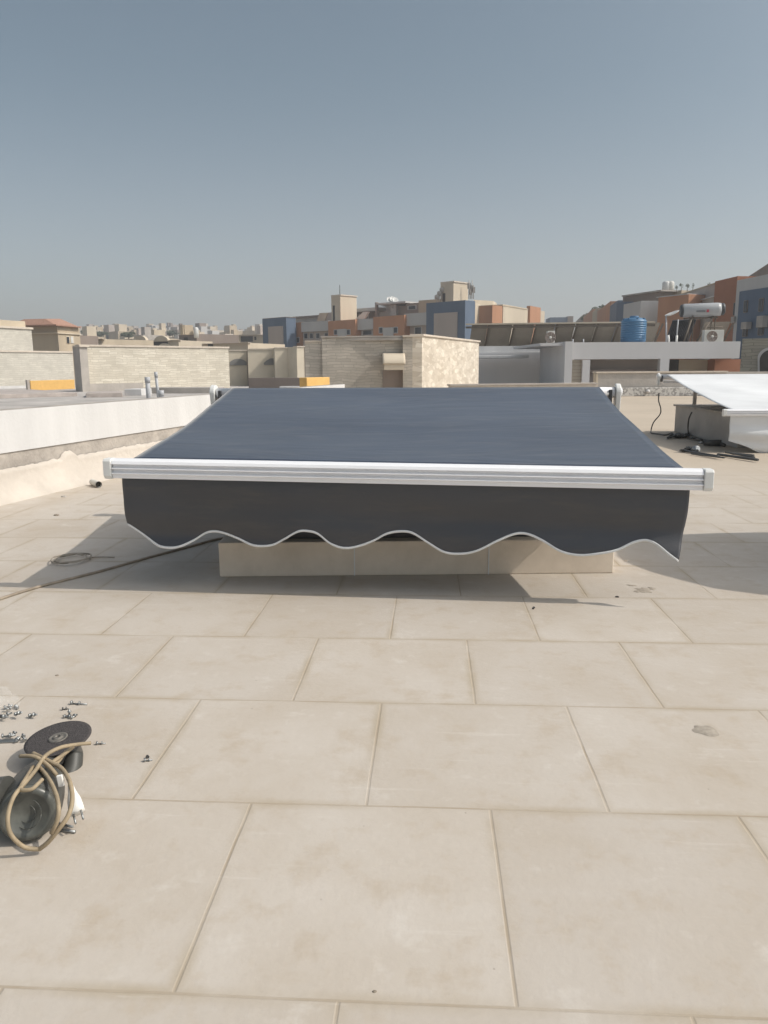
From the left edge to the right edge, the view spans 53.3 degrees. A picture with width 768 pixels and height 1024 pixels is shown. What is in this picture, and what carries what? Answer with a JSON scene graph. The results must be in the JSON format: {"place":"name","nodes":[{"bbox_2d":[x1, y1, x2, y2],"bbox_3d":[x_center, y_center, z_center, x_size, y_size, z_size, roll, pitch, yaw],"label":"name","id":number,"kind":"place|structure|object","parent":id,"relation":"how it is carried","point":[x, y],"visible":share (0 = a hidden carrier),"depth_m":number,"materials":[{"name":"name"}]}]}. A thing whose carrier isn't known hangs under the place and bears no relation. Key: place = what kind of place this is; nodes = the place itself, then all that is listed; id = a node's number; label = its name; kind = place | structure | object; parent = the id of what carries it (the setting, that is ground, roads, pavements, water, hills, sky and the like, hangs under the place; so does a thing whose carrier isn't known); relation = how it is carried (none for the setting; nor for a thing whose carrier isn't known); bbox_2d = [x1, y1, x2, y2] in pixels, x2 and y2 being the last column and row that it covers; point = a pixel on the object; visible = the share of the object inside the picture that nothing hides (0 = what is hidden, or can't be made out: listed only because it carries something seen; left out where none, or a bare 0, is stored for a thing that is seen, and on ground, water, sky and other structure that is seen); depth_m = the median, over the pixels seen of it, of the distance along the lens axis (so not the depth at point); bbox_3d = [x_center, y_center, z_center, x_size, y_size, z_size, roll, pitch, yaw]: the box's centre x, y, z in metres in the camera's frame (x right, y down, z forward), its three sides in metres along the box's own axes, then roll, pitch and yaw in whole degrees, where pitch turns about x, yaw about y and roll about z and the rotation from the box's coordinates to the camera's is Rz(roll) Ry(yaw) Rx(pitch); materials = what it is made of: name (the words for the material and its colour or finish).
{"place":"outdoors","nodes":[
{"label":"outdoors","id":0,"kind":"place"},
{"bbox_2d":[0,320,32,350],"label":"building","id":1,"kind":"structure","parent":0,"point":[15,335],"depth_m":59.84,"materials":[{"name":"paint"}]},
{"bbox_2d":[0,386,248,408],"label":"roof surface","id":2,"kind":"object","parent":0,"point":[8,403],"depth_m":28.24,"materials":[{"name":"concrete"}]},
{"bbox_2d":[0,385,25,388],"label":"wall","id":3,"kind":"structure","parent":2,"relation":"on","point":[5,387],"depth_m":44.88,"materials":[{"name":"white paint"}]},
{"bbox_2d":[0,350,74,385],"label":"stone wall","id":4,"kind":"structure","parent":2,"relation":"on","point":[18,367],"depth_m":46.97,"materials":[{"name":"stone"}]},
{"bbox_2d":[0,389,76,397],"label":"ledge","id":5,"kind":"object","parent":2,"relation":"on","point":[31,393],"visible":1,"depth_m":30.85,"materials":[{"name":"concrete"}]},
{"bbox_2d":[25,380,74,389],"bbox_3d":[-18.039,-6.907,41.486,0.150,0.566,3.763,2,11,15],"label":"yellow block","id":6,"kind":"object","parent":2,"relation":"on","point":[50,384],"depth_m":41.25,"materials":[{"name":"paint"}]},
{"bbox_2d":[72,345,89,391],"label":"stone pillar","id":7,"kind":"structure","parent":2,"relation":"on","point":[81,368],"depth_m":37.48,"materials":[{"name":"stone"}]},
{"bbox_2d":[86,391,122,397],"bbox_3d":[-11.391,-4.807,31.227,1.351,0.175,2.500,-4,11,-18],"label":"ledge","id":8,"kind":"object","parent":2,"relation":"on","point":[89,394],"visible":0.95,"depth_m":30.16,"materials":[{"name":"concrete"}]},
{"bbox_2d":[124,388,151,395],"bbox_3d":[-10.397,-5.080,32.376,0.722,0.272,1.200,0,11,3],"label":"rubble ledge","id":9,"kind":"object","parent":2,"relation":"on","point":[135,392],"visible":0.95,"depth_m":31.80,"materials":[{"name":"white paint"}]},
{"bbox_2d":[145,377,150,397],"bbox_3d":[-5.436,-2.756,17.639,0.123,0.703,0.120,0,11,3],"label":"vent pipe","id":10,"kind":"object","parent":2,"relation":"on","point":[147,385],"visible":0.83,"depth_m":17.58,"materials":[{"name":"grey plastic"}]},
{"bbox_2d":[75,344,229,390],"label":"stone wall","id":11,"kind":"structure","parent":2,"relation":"on","point":[117,367],"depth_m":40.39,"materials":[{"name":"stone"}]},
{"bbox_2d":[154,372,158,396],"bbox_3d":[-5.308,-2.874,17.915,0.105,0.805,0.076,0,11,3],"label":"vent pipe","id":12,"kind":"object","parent":2,"relation":"on","point":[156,380],"visible":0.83,"depth_m":17.86,"materials":[{"name":"grey plastic"}]},
{"bbox_2d":[150,387,223,392],"bbox_3d":[-9.023,-5.518,34.659,3.364,0.267,1.000,0,11,3],"label":"ledge","id":13,"kind":"object","parent":2,"relation":"on","point":[186,389],"visible":0.54,"depth_m":34.16,"materials":[{"name":"concrete"}]},
{"bbox_2d":[248,378,299,387],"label":"wall","id":14,"kind":"structure","parent":2,"relation":"on","point":[265,382],"depth_m":36.46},
{"bbox_2d":[621,387,700,395],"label":"mosaic curb","id":15,"kind":"structure","parent":2,"relation":"on","point":[669,391],"depth_m":27.54,"materials":[{"name":"stone"}]},
{"bbox_2d":[592,371,767,387],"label":"roof edge wall","id":16,"kind":"structure","parent":2,"relation":"on","point":[631,379],"depth_m":27.64,"materials":[{"name":"concrete"}]},
{"bbox_2d":[98,339,153,345],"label":"arched house","id":17,"kind":"structure","parent":0,"point":[122,342],"depth_m":91.45,"materials":[{"name":"stone"}]},
{"bbox_2d":[180,325,192,334],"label":"roof stair tower","id":18,"kind":"structure","parent":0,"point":[186,329],"depth_m":106.52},
{"bbox_2d":[178,333,238,342],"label":"arched house","id":19,"kind":"structure","parent":0,"point":[215,338],"depth_m":109.94,"materials":[{"name":"stone"}]},
{"bbox_2d":[194,327,198,337],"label":"water tank","id":20,"kind":"object","parent":19,"relation":"on","point":[196,332],"visible":1,"depth_m":106.65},
{"bbox_2d":[202,342,284,350],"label":"arched house","id":21,"kind":"structure","parent":0,"point":[239,346],"depth_m":83.81,"materials":[{"name":"stone"}]},
{"bbox_2d":[239,335,262,342],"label":"arched house","id":22,"kind":"structure","parent":0,"point":[251,338],"depth_m":129.51,"materials":[{"name":"stone"}]},
{"bbox_2d":[262,317,296,346],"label":"blue framed block","id":23,"kind":"structure","parent":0,"point":[279,330],"depth_m":103.71,"materials":[{"name":"paint"}]},
{"bbox_2d":[299,377,329,386],"bbox_3d":[-1.895,-3.288,21.039,0.250,0.821,1.120,6,12,29],"label":"yellow block","id":24,"kind":"object","parent":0,"point":[310,381],"depth_m":20.73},
{"bbox_2d":[0,396,767,1023],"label":"floor","id":25,"kind":"structure","parent":0,"point":[472,798],"depth_m":2.03,"materials":[{"name":"tile"}]},
{"bbox_2d":[0,739,19,742],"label":"metal strip","id":26,"kind":"object","parent":25,"relation":"on","point":[7,740],"visible":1,"depth_m":2.26,"materials":[{"name":"metal"}]},
{"bbox_2d":[0,721,91,851],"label":"angle grinder","id":27,"kind":"object","parent":25,"relation":"on","point":[32,794],"visible":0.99,"depth_m":1.79,"materials":[{"name":"metal"}]},
{"bbox_2d":[60,829,75,832],"bbox_3d":[-0.753,0.756,1.815,0.046,0.007,0.007,2,11,12],"label":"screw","id":28,"kind":"object","parent":25,"relation":"on","point":[68,830],"visible":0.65,"depth_m":1.81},
{"bbox_2d":[50,552,114,563],"bbox_3d":[-1.758,0.260,4.404,0.325,0.026,0.242,-10,15,-43],"label":"cable coil","id":29,"kind":"object","parent":25,"relation":"on","point":[69,554],"visible":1,"depth_m":4.42,"materials":[{"name":"rubber"}]},
{"bbox_2d":[89,479,101,487],"bbox_3d":[-2.698,-0.269,7.153,0.060,0.059,0.206,-8,13,-35],"label":"pipe offcut","id":30,"kind":"object","parent":25,"relation":"on","point":[95,483],"visible":1,"depth_m":7.10,"materials":[{"name":"white plastic"}]},
{"bbox_2d":[0,537,222,599],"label":"cable","id":31,"kind":"object","parent":25,"relation":"on","point":[87,574],"visible":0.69,"depth_m":4.14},
{"bbox_2d":[0,384,344,505],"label":"parapet wall","id":32,"kind":"structure","parent":25,"relation":"on","point":[47,450],"depth_m":7.27,"materials":[{"name":"white paint"}]},
{"bbox_2d":[305,334,480,387],"bbox_3d":[0.564,-5.144,27.367,4.365,2.086,8.196,3,11,17],"label":"stone stair room","id":33,"kind":"object","parent":25,"relation":"on","point":[419,361],"visible":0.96,"depth_m":24.11,"materials":[{"name":"stone"}]},
{"bbox_2d":[218,532,613,576],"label":"skylight curb","id":34,"kind":"structure","parent":25,"relation":"on","point":[313,554],"depth_m":4.03,"materials":[{"name":"paint"}]},
{"bbox_2d":[103,384,713,561],"bbox_3d":[0.140,-0.336,4.473,2.877,0.774,2.159,0,11,3],"label":"awning","id":35,"kind":"object","parent":34,"relation":"on","point":[582,471],"visible":1,"depth_m":3.65,"materials":[{"name":"grey fabric"}]},
{"bbox_2d":[628,584,655,592],"bbox_3d":[1.276,0.377,3.766,0.132,0.002,0.141,0,11,3],"label":"dirt patch","id":36,"kind":"object","parent":25,"relation":"on","point":[644,590],"visible":1,"depth_m":3.75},
{"bbox_2d":[667,433,689,438],"bbox_3d":[4.501,-1.160,11.647,0.298,0.054,1.110,4,12,24],"label":"tangled cable","id":37,"kind":"object","parent":25,"relation":"on","point":[671,435],"visible":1,"depth_m":11.61,"materials":[{"name":"black plastic"}]},
{"bbox_2d":[680,446,699,451],"bbox_3d":[3.913,-0.798,9.753,0.234,0.055,0.686,4,12,24],"label":"tangled cable","id":38,"kind":"object","parent":25,"relation":"on","point":[689,448],"visible":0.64,"depth_m":9.68,"materials":[{"name":"black plastic"}]},
{"bbox_2d":[679,449,719,455],"bbox_3d":[3.848,-0.718,9.344,0.028,0.038,0.782,-3,11,-12],"label":"rod","id":39,"kind":"object","parent":25,"relation":"on","point":[687,451],"visible":0.85,"depth_m":9.35,"materials":[{"name":"black metal"}]},
{"bbox_2d":[692,725,718,735],"bbox_3d":[0.964,0.656,2.300,0.075,0.002,0.071,0,11,3],"label":"dirt patch","id":40,"kind":"object","parent":25,"relation":"on","point":[706,730],"visible":1,"depth_m":2.30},
{"bbox_2d":[691,453,724,458],"bbox_3d":[3.840,-0.669,9.084,0.020,0.030,0.553,-4,11,-18],"label":"rod","id":41,"kind":"object","parent":25,"relation":"on","point":[707,455],"visible":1,"depth_m":9.06,"materials":[{"name":"black metal"}]},
{"bbox_2d":[673,404,747,447],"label":"concrete curb","id":42,"kind":"structure","parent":25,"relation":"on","point":[708,424],"depth_m":11.41,"materials":[{"name":"concrete"}]},
{"bbox_2d":[656,373,767,452],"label":"awning","id":43,"kind":"object","parent":42,"relation":"attached to","point":[743,398],"visible":1,"depth_m":10.43,"materials":[{"name":"fabric"}]},
{"bbox_2d":[650,393,671,435],"bbox_3d":[4.471,-1.576,12.290,0.338,0.636,0.810,0,11,3],"label":"cable","id":44,"kind":"object","parent":43,"relation":"hanging from","point":[656,419],"visible":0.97,"depth_m":12.63,"materials":[{"name":"black plastic"}]},
{"bbox_2d":[701,406,724,409],"bbox_3d":[4.581,-1.475,10.764,0.101,0.080,1.010,1,11,5],"label":"cable","id":45,"kind":"object","parent":43,"relation":"hanging from","point":[712,408],"visible":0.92,"depth_m":10.54,"materials":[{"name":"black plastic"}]},
{"bbox_2d":[717,453,758,460],"bbox_3d":[4.124,-0.642,8.934,0.032,0.042,0.675,-3,11,-14],"label":"rod","id":46,"kind":"object","parent":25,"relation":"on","point":[740,457],"visible":0.89,"depth_m":8.88,"materials":[{"name":"black metal"}]},
{"bbox_2d":[724,451,754,457],"bbox_3d":[4.253,-0.685,9.158,0.024,0.034,0.641,-1,11,-5],"label":"rod","id":47,"kind":"object","parent":25,"relation":"on","point":[739,454],"visible":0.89,"depth_m":9.14,"materials":[{"name":"black metal"}]},
{"bbox_2d":[0,0,767,330],"label":"sky","id":48,"kind":"structure","parent":0,"point":[220,163],"materials":[{"name":"blue"}]},
{"bbox_2d":[426,300,474,338],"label":"blue framed block","id":49,"kind":"structure","parent":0,"point":[450,319],"depth_m":84.11,"materials":[{"name":"paint"}]},
{"bbox_2d":[440,281,467,301],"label":"roof stair tower","id":50,"kind":"structure","parent":49,"relation":"on","point":[455,290],"depth_m":93.06,"materials":[{"name":"paint"}]},
{"bbox_2d":[447,382,597,386],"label":"parapet","id":51,"kind":"structure","parent":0,"point":[590,384],"depth_m":24.26,"materials":[{"name":"concrete"}]},
{"bbox_2d":[698,440,725,446],"bbox_3d":[4.440,-0.934,10.337,0.351,0.092,0.125,6,13,32],"label":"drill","id":52,"kind":"object","parent":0,"point":[712,443],"visible":1,"depth_m":10.30,"materials":[{"name":"black plastic"}]},
{"bbox_3d":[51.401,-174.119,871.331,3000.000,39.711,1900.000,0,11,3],"label":"ground","id":53,"kind":"structure","parent":0,"visible":0},
{"bbox_2d":[21,319,98,378],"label":"villa","id":54,"kind":"object","parent":53,"relation":"on","point":[55,335],"visible":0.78,"depth_m":76.90,"materials":[{"name":"paint"}]},
{"bbox_2d":[82,326,103,338],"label":"town house","id":55,"kind":"structure","parent":53,"relation":"on","point":[88,330],"depth_m":195.38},
{"bbox_2d":[104,325,114,331],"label":"town house","id":56,"kind":"structure","parent":53,"relation":"on","point":[109,328],"depth_m":276.69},
{"bbox_2d":[105,324,136,338],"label":"town house","id":57,"kind":"structure","parent":53,"relation":"on","point":[119,330],"depth_m":265.79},
{"bbox_2d":[120,331,134,338],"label":"tree","id":58,"kind":"object","parent":53,"relation":"on","point":[128,335],"visible":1,"depth_m":198.77,"materials":[{"name":"green plant"}]},
{"bbox_2d":[135,327,162,339],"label":"town house","id":59,"kind":"structure","parent":53,"relation":"on","point":[145,331],"depth_m":182.48,"materials":[{"name":"paint"}]},
{"bbox_2d":[151,330,175,339],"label":"town house","id":60,"kind":"structure","parent":53,"relation":"on","point":[157,332],"depth_m":194.39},
{"bbox_2d":[159,323,173,336],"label":"town house","id":61,"kind":"structure","parent":53,"relation":"on","point":[162,326],"depth_m":264.93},
{"bbox_2d":[166,330,178,336],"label":"tree","id":62,"kind":"object","parent":53,"relation":"on","point":[170,333],"visible":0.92,"depth_m":257.48,"materials":[{"name":"green plant"}]},
{"bbox_2d":[133,336,212,345],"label":"arched house","id":63,"kind":"structure","parent":53,"relation":"on","point":[162,341],"depth_m":102.39,"materials":[{"name":"stone"}]},
{"bbox_2d":[198,326,207,333],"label":"town house","id":64,"kind":"structure","parent":53,"relation":"on","point":[203,329],"depth_m":232.28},
{"bbox_2d":[219,325,236,333],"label":"town house","id":65,"kind":"structure","parent":53,"relation":"on","point":[229,327],"depth_m":288.03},
{"bbox_2d":[229,350,248,385],"bbox_3d":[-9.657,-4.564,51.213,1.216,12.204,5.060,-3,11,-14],"label":"row house","id":66,"kind":"structure","parent":53,"relation":"on","point":[238,366],"depth_m":47.91,"materials":[{"name":"beige stone"}]},
{"bbox_2d":[253,326,262,334],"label":"town house","id":67,"kind":"structure","parent":53,"relation":"on","point":[259,330],"depth_m":205.42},
{"bbox_2d":[247,348,273,377],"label":"row house","id":68,"kind":"structure","parent":53,"relation":"on","point":[260,363],"depth_m":46.99,"materials":[{"name":"beige stone"}]},
{"bbox_2d":[273,347,287,377],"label":"row house","id":69,"kind":"structure","parent":53,"relation":"on","point":[280,356],"depth_m":46.07,"materials":[{"name":"paint"}]},
{"bbox_2d":[287,346,305,377],"bbox_3d":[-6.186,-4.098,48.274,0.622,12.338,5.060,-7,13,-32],"label":"row house","id":70,"kind":"structure","parent":53,"relation":"on","point":[296,361],"depth_m":45.35,"materials":[{"name":"beige stone"}]},
{"bbox_2d":[296,322,302,345],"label":"orange wing","id":71,"kind":"structure","parent":53,"relation":"on","point":[299,337],"depth_m":104.03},
{"bbox_2d":[301,321,327,345],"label":"grey wing","id":72,"kind":"structure","parent":53,"relation":"on","point":[314,331],"depth_m":101.75,"materials":[{"name":"paint"}]},
{"bbox_2d":[296,307,385,322],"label":"storey","id":73,"kind":"object","parent":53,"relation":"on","point":[312,318],"visible":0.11,"depth_m":105.16,"materials":[{"name":"grey concrete"}]},
{"bbox_2d":[317,312,369,320],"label":"sloped gable","id":74,"kind":"structure","parent":73,"relation":"attached to","point":[327,316],"depth_m":106.08,"materials":[{"name":"white paint"}]},
{"bbox_2d":[328,319,360,335],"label":"orange block","id":75,"kind":"structure","parent":53,"relation":"on","point":[343,328],"depth_m":96.75,"materials":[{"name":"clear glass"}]},
{"bbox_2d":[331,285,357,320],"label":"roof stair tower","id":76,"kind":"structure","parent":75,"relation":"on","point":[343,307],"depth_m":101.06,"materials":[{"name":"paint"}]},
{"bbox_2d":[357,318,372,335],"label":"white block","id":77,"kind":"structure","parent":53,"relation":"on","point":[365,326],"depth_m":95.00,"materials":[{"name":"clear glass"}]},
{"bbox_2d":[362,330,372,334],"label":"window","id":78,"kind":"structure","parent":77,"relation":"in","point":[364,332],"depth_m":95.40,"materials":[{"name":"grey glass"}]},
{"bbox_2d":[373,315,409,335],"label":"orange block","id":79,"kind":"structure","parent":53,"relation":"on","point":[395,325],"depth_m":91.29,"materials":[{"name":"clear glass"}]},
{"bbox_2d":[375,301,418,316],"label":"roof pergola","id":80,"kind":"object","parent":53,"relation":"on","point":[399,308],"visible":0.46,"depth_m":100.86,"materials":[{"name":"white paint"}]},
{"bbox_2d":[406,303,418,313],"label":"roof room","id":81,"kind":"object","parent":53,"relation":"on","point":[411,307],"visible":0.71,"depth_m":98.53,"materials":[{"name":"paint"}]},
{"bbox_2d":[404,312,425,333],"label":"white block","id":82,"kind":"structure","parent":53,"relation":"on","point":[416,322],"depth_m":89.37,"materials":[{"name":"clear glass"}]},
{"bbox_2d":[414,326,421,333],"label":"window","id":83,"kind":"structure","parent":82,"relation":"in","point":[417,330],"depth_m":89.82,"materials":[{"name":"grey glass"}]},
{"bbox_2d":[418,299,438,312],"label":"roof room","id":84,"kind":"object","parent":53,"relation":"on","point":[422,307],"visible":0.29,"depth_m":96.59,"materials":[{"name":"brown paint"}]},
{"bbox_2d":[474,300,496,322],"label":"beige wing","id":85,"kind":"structure","parent":53,"relation":"on","point":[478,303],"depth_m":100.49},
{"bbox_2d":[479,305,501,338],"bbox_3d":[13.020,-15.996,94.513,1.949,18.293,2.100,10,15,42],"label":"building","id":86,"kind":"structure","parent":53,"relation":"on","point":[490,313],"depth_m":92.27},
{"bbox_2d":[478,304,544,341],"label":"beige apartment","id":87,"kind":"structure","parent":53,"relation":"on","point":[515,314],"depth_m":100.17,"materials":[{"name":"paint"}]},
{"bbox_2d":[546,316,572,339],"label":"blue roofed house","id":88,"kind":"structure","parent":53,"relation":"on","point":[560,319],"depth_m":201.74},
{"bbox_2d":[574,300,622,359],"bbox_3d":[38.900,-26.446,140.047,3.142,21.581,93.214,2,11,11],"label":"orange terrace house","id":89,"kind":"structure","parent":53,"relation":"on","point":[606,313],"depth_m":112.75,"materials":[{"name":"paint"}]},
{"bbox_2d":[478,341,740,383],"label":"white house","id":90,"kind":"structure","parent":53,"relation":"on","point":[544,363],"depth_m":32.73,"materials":[{"name":"paint"}]},
{"bbox_2d":[545,331,555,342],"bbox_3d":[7.461,-7.837,34.416,0.477,0.591,0.348,0,11,3],"label":"air conditioner","id":91,"kind":"object","parent":90,"relation":"on","point":[550,336],"visible":0.9,"depth_m":34.26,"materials":[{"name":"white metal"}]},
{"bbox_2d":[571,360,581,382],"bbox_3d":[8.131,-5.739,32.294,0.445,1.330,0.115,-1,11,-1],"label":"door","id":92,"kind":"structure","parent":90,"relation":"in","point":[576,364],"depth_m":32.21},
{"bbox_2d":[466,321,734,345],"bbox_3d":[10.596,-8.933,38.585,12.887,1.309,1.090,2,11,15],"label":"panel rack","id":93,"kind":"object","parent":90,"relation":"on","point":[500,334],"visible":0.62,"depth_m":38.88,"materials":[{"name":"brown metal"}]},
{"bbox_2d":[620,316,646,341],"bbox_3d":[10.998,-7.931,33.735,1.094,1.396,1.094,0,11,3],"label":"water tank","id":94,"kind":"object","parent":90,"relation":"on","point":[633,328],"visible":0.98,"depth_m":33.29,"materials":[{"name":"plastic"}]},
{"bbox_2d":[665,310,678,341],"bbox_3d":[12.357,-7.970,32.932,0.572,1.401,0.617,0,11,3],"label":"pipe","id":95,"kind":"object","parent":90,"relation":"on","point":[671,313],"visible":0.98,"depth_m":32.92,"materials":[{"name":"metal"}]},
{"bbox_2d":[665,303,725,341],"bbox_3d":[13.828,-8.297,33.807,2.172,1.806,2.070,0,11,3],"label":"solar water heater","id":96,"kind":"object","parent":90,"relation":"on","point":[695,311],"visible":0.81,"depth_m":33.50,"materials":[{"name":"white metal"}]},
{"bbox_2d":[701,330,723,341],"bbox_3d":[13.999,-7.460,32.573,0.807,0.560,0.348,0,11,3],"label":"air conditioner","id":97,"kind":"object","parent":90,"relation":"on","point":[712,335],"visible":0.93,"depth_m":32.43,"materials":[{"name":"white metal"}]},
{"bbox_2d":[616,302,632,324],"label":"dark blue bay","id":98,"kind":"object","parent":53,"relation":"on","point":[619,311],"visible":0.14,"depth_m":85.17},
{"bbox_2d":[622,290,686,341],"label":"pale grey house","id":99,"kind":"structure","parent":53,"relation":"on","point":[644,305],"depth_m":75.08,"materials":[{"name":"paint"}]},
{"bbox_2d":[662,281,668,289],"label":"roof tank","id":100,"kind":"object","parent":99,"relation":"on","point":[665,285],"visible":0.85,"depth_m":81.96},
{"bbox_2d":[656,293,704,359],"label":"orange house","id":101,"kind":"structure","parent":53,"relation":"on","point":[668,304],"depth_m":68.89,"materials":[{"name":"paint"}]},
{"bbox_2d":[681,283,714,359],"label":"beige house","id":102,"kind":"structure","parent":53,"relation":"on","point":[708,290],"depth_m":67.63,"materials":[{"name":"white paint"}]},
{"bbox_2d":[712,274,767,358],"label":"coloured apartment block","id":103,"kind":"structure","parent":53,"relation":"on","point":[744,298],"depth_m":46.22,"materials":[{"name":"blue paint"}]},
{"bbox_2d":[743,300,748,312],"bbox_3d":[21.692,-12.319,45.862,0.120,0.705,0.341,-2,11,-9],"label":"window","id":104,"kind":"structure","parent":103,"relation":"in","point":[745,308],"depth_m":45.80,"materials":[{"name":"grey glass"}]},
{"bbox_2d":[741,322,751,328],"bbox_3d":[21.538,-11.090,45.498,0.350,0.408,0.532,-2,11,-9],"label":"air conditioner","id":105,"kind":"object","parent":103,"relation":"attached to","point":[745,325],"visible":1,"depth_m":45.27,"materials":[{"name":"metal"}]},
{"bbox_2d":[750,264,767,275],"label":"sloped roof","id":106,"kind":"structure","parent":103,"relation":"on","point":[762,271],"depth_m":55.61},
{"bbox_2d":[758,298,763,311],"bbox_3d":[21.925,-12.046,44.480,0.120,0.740,0.367,-2,11,-9],"label":"window","id":107,"kind":"structure","parent":103,"relation":"in","point":[761,300],"depth_m":44.42,"materials":[{"name":"grey glass"}]},
{"bbox_2d":[756,315,767,327],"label":"air conditioner","id":108,"kind":"object","parent":103,"relation":"attached to","point":[761,321],"visible":1,"depth_m":43.83,"materials":[{"name":"metal"}]},
{"bbox_2d":[740,338,767,371],"bbox_3d":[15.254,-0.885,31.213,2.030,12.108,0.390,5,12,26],"label":"arched stone house","id":109,"kind":"structure","parent":53,"relation":"on","point":[754,355],"depth_m":30.34,"materials":[{"name":"stone"}]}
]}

